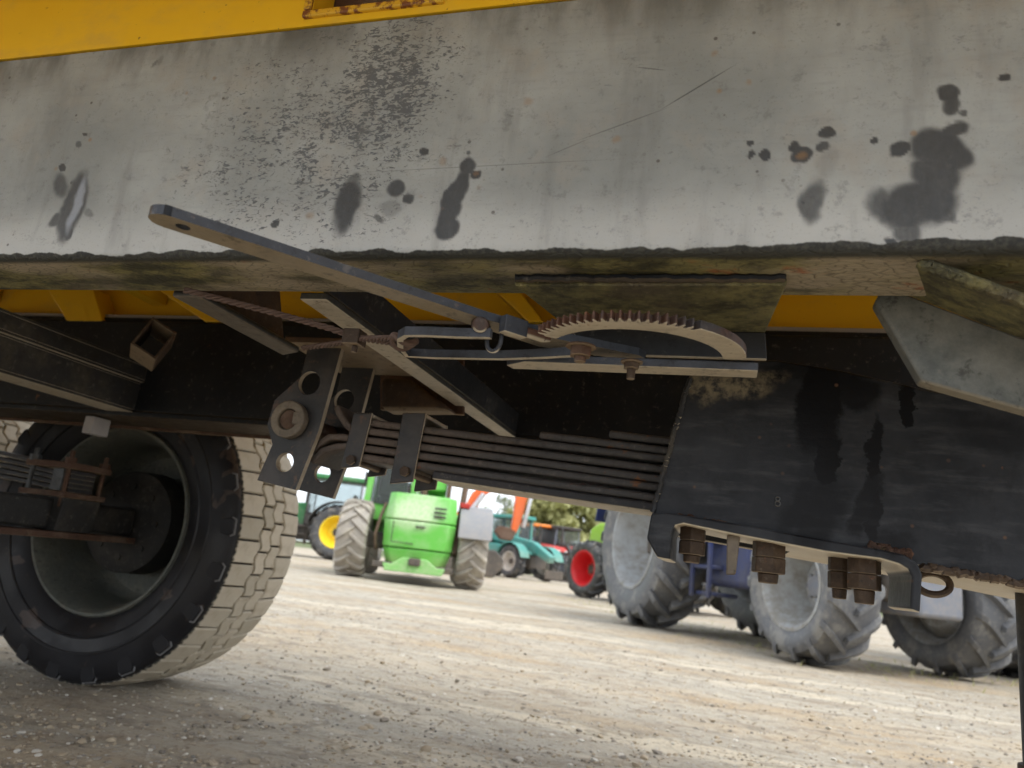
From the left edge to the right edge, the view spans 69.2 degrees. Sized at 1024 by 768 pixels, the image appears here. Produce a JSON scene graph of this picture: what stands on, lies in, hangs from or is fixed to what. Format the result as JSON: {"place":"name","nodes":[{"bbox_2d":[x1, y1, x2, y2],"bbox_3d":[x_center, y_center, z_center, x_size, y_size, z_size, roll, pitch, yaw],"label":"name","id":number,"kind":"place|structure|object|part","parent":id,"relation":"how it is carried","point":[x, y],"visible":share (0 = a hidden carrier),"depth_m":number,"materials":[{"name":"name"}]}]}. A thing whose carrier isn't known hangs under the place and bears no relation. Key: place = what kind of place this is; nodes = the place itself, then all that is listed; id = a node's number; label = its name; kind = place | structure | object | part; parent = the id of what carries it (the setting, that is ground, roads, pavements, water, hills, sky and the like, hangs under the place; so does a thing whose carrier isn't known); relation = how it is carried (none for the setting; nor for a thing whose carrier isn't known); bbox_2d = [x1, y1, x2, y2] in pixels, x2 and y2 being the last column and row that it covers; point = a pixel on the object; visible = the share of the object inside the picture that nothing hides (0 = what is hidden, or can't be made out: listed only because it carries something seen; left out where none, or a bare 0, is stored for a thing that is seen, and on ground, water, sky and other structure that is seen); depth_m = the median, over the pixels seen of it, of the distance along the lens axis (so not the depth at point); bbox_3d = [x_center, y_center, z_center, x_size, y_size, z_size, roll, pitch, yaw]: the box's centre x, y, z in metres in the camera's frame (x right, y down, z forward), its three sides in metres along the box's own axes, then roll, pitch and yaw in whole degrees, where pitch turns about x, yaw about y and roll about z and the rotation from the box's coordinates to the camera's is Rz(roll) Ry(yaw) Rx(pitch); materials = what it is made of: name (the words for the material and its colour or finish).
{"place":"outdoors","nodes":[
{"label":"outdoors","id":0,"kind":"place"},
{"bbox_2d":[287,454,584,549],"label":"sky","id":1,"kind":"structure","parent":0,"point":[489,500],"materials":[{"name":"white"}]},
{"bbox_2d":[0,540,1022,767],"bbox_3d":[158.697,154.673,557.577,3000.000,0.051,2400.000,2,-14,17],"label":"ground","id":2,"kind":"structure","parent":0,"point":[419,598],"depth_m":3.08,"materials":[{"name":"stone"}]},
{"bbox_2d":[295,473,365,559],"bbox_3d":[-6.904,4.373,24.871,4.318,2.710,2.372,8,-14,-4],"label":"farm tractor","id":3,"kind":"object","parent":2,"relation":"on","point":[318,518],"visible":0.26,"depth_m":24.10,"materials":[{"name":"green metal"}]},
{"bbox_3d":[-5.827,3.737,24.428,1.620,1.130,0.082,8,-14,-4],"label":"window pane","id":4,"kind":"part","parent":3,"relation":"part of","materials":[{"name":"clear glass"}]},
{"bbox_3d":[-5.069,3.999,25.145,0.012,1.130,1.240,8,-14,-4],"label":"window pane","id":5,"kind":"part","parent":3,"relation":"part of","materials":[{"name":"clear glass"}]},
{"bbox_2d":[333,469,492,589],"bbox_3d":[-1.909,2.784,15.547,2.632,2.510,6.400,8,-14,-4],"label":"telehandler","id":6,"kind":"object","parent":2,"relation":"on","point":[406,527],"visible":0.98,"depth_m":12.56,"materials":[{"name":"green metal"}]},
{"bbox_2d":[370,477,375,501],"bbox_3d":[-2.652,1.811,14.330,0.062,1.050,1.530,8,-14,-4],"label":"window pane","id":7,"kind":"structure","parent":6,"relation":"in","point":[371,500],"depth_m":14.46,"materials":[{"name":"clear glass"}]},
{"bbox_2d":[373,469,409,503],"bbox_3d":[-2.154,1.675,13.537,0.620,1.050,0.012,8,-14,-4],"label":"window pane","id":8,"kind":"structure","parent":6,"relation":"in","point":[383,489],"depth_m":13.47,"materials":[{"name":"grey glass"}]},
{"bbox_2d":[420,490,531,576],"bbox_3d":[-1.911,4.610,25.780,5.146,3.755,2.400,7,-14,-3],"label":"excavator","id":9,"kind":"object","parent":2,"relation":"on","point":[494,563],"visible":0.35,"depth_m":25.71,"materials":[{"name":"orange paint"}]},
{"bbox_2d":[480,494,513,513],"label":"tree","id":10,"kind":"object","parent":2,"relation":"on","point":[505,499],"visible":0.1,"depth_m":73.35,"materials":[{"name":"green plant"}]},
{"bbox_2d":[506,496,514,513],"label":"tree","id":11,"kind":"object","parent":2,"relation":"on","point":[510,511],"depth_m":68.67,"materials":[{"name":"green plant"}]},
{"bbox_2d":[0,0,1023,767],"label":"farm trailer","id":12,"kind":"object","parent":2,"relation":"on","point":[734,276],"visible":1,"depth_m":0.87,"materials":[{"name":"grey paint"}]},
{"bbox_2d":[489,514,567,582],"bbox_3d":[0.405,6.499,29.705,2.444,2.510,6.400,19,-18,-41],"label":"tractor","id":13,"kind":"object","parent":2,"relation":"on","point":[520,552],"visible":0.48,"depth_m":28.80,"materials":[{"name":"teal metal"}]},
{"bbox_2d":[493,517,511,543],"bbox_3d":[-0.374,6.099,30.857,0.062,1.050,1.530,19,-18,-41],"label":"window pane","id":14,"kind":"structure","parent":13,"relation":"in","point":[506,522],"depth_m":31.01,"materials":[{"name":"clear glass"}]},
{"bbox_2d":[519,519,530,539],"bbox_3d":[0.514,6.122,30.529,0.620,1.050,0.012,19,-18,-41],"label":"window pane","id":15,"kind":"structure","parent":13,"relation":"in","point":[524,533],"depth_m":30.57,"materials":[{"name":"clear glass"}]},
{"bbox_2d":[520,523,567,577],"bbox_3d":[1.705,8.624,38.239,2.332,2.710,4.289,12,-15,-21],"label":"farm tractor","id":16,"kind":"object","parent":2,"relation":"on","point":[542,538],"visible":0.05,"depth_m":38.36,"materials":[{"name":"red paint"}]},
{"bbox_3d":[1.724,8.039,38.506,1.240,1.130,0.012,12,-15,-21],"label":"window pane","id":17,"kind":"part","parent":16,"relation":"part of","materials":[{"name":"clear glass"}]},
{"bbox_2d":[530,525,581,580],"bbox_3d":[2.951,8.625,37.648,2.332,2.710,4.969,12,-15,-21],"label":"farm tractor","id":18,"kind":"object","parent":2,"relation":"on","point":[568,538],"visible":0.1,"depth_m":38.20,"materials":[{"name":"metal"}]},
{"bbox_3d":[1.893,8.115,38.735,0.082,1.130,1.620,12,-15,-21],"label":"window pane","id":19,"kind":"part","parent":18,"relation":"part of","materials":[{"name":"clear glass"}]},
{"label":"window pane","id":20,"kind":"part","parent":18,"relation":"part of","materials":[{"name":"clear glass"}]},
{"bbox_2d":[513,498,604,541],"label":"tree","id":21,"kind":"object","parent":2,"relation":"on","point":[549,513],"visible":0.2,"depth_m":56.92,"materials":[{"name":"green plant"}]},
{"bbox_2d":[565,523,731,616],"bbox_3d":[3.132,3.163,15.137,2.172,2.710,4.229,16,-16,-33],"label":"farm tractor","id":22,"kind":"object","parent":2,"relation":"on","point":[584,570],"visible":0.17,"depth_m":15.68,"materials":[{"name":"rubber"}]},
{"bbox_2d":[293,558,1017,692],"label":"weeds","id":23,"kind":"object","parent":2,"relation":"on","point":[871,665],"visible":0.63,"depth_m":6.55,"materials":[{"name":"green plant"}]},
{"bbox_2d":[595,509,1016,677],"bbox_3d":[2.760,1.349,7.866,2.238,2.710,4.265,10,-14,-15],"label":"farm tractor","id":24,"kind":"object","parent":2,"relation":"on","point":[798,613],"visible":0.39,"depth_m":6.29,"materials":[{"name":"grey rubber"}]},
{"bbox_2d":[995,649,1018,677],"bbox_3d":[6.053,1.381,6.431,2.292,2.710,4.260,10,-14,-15],"label":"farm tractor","id":25,"kind":"object","parent":2,"relation":"on","point":[1010,669],"visible":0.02,"depth_m":6.91,"materials":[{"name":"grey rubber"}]}
]}

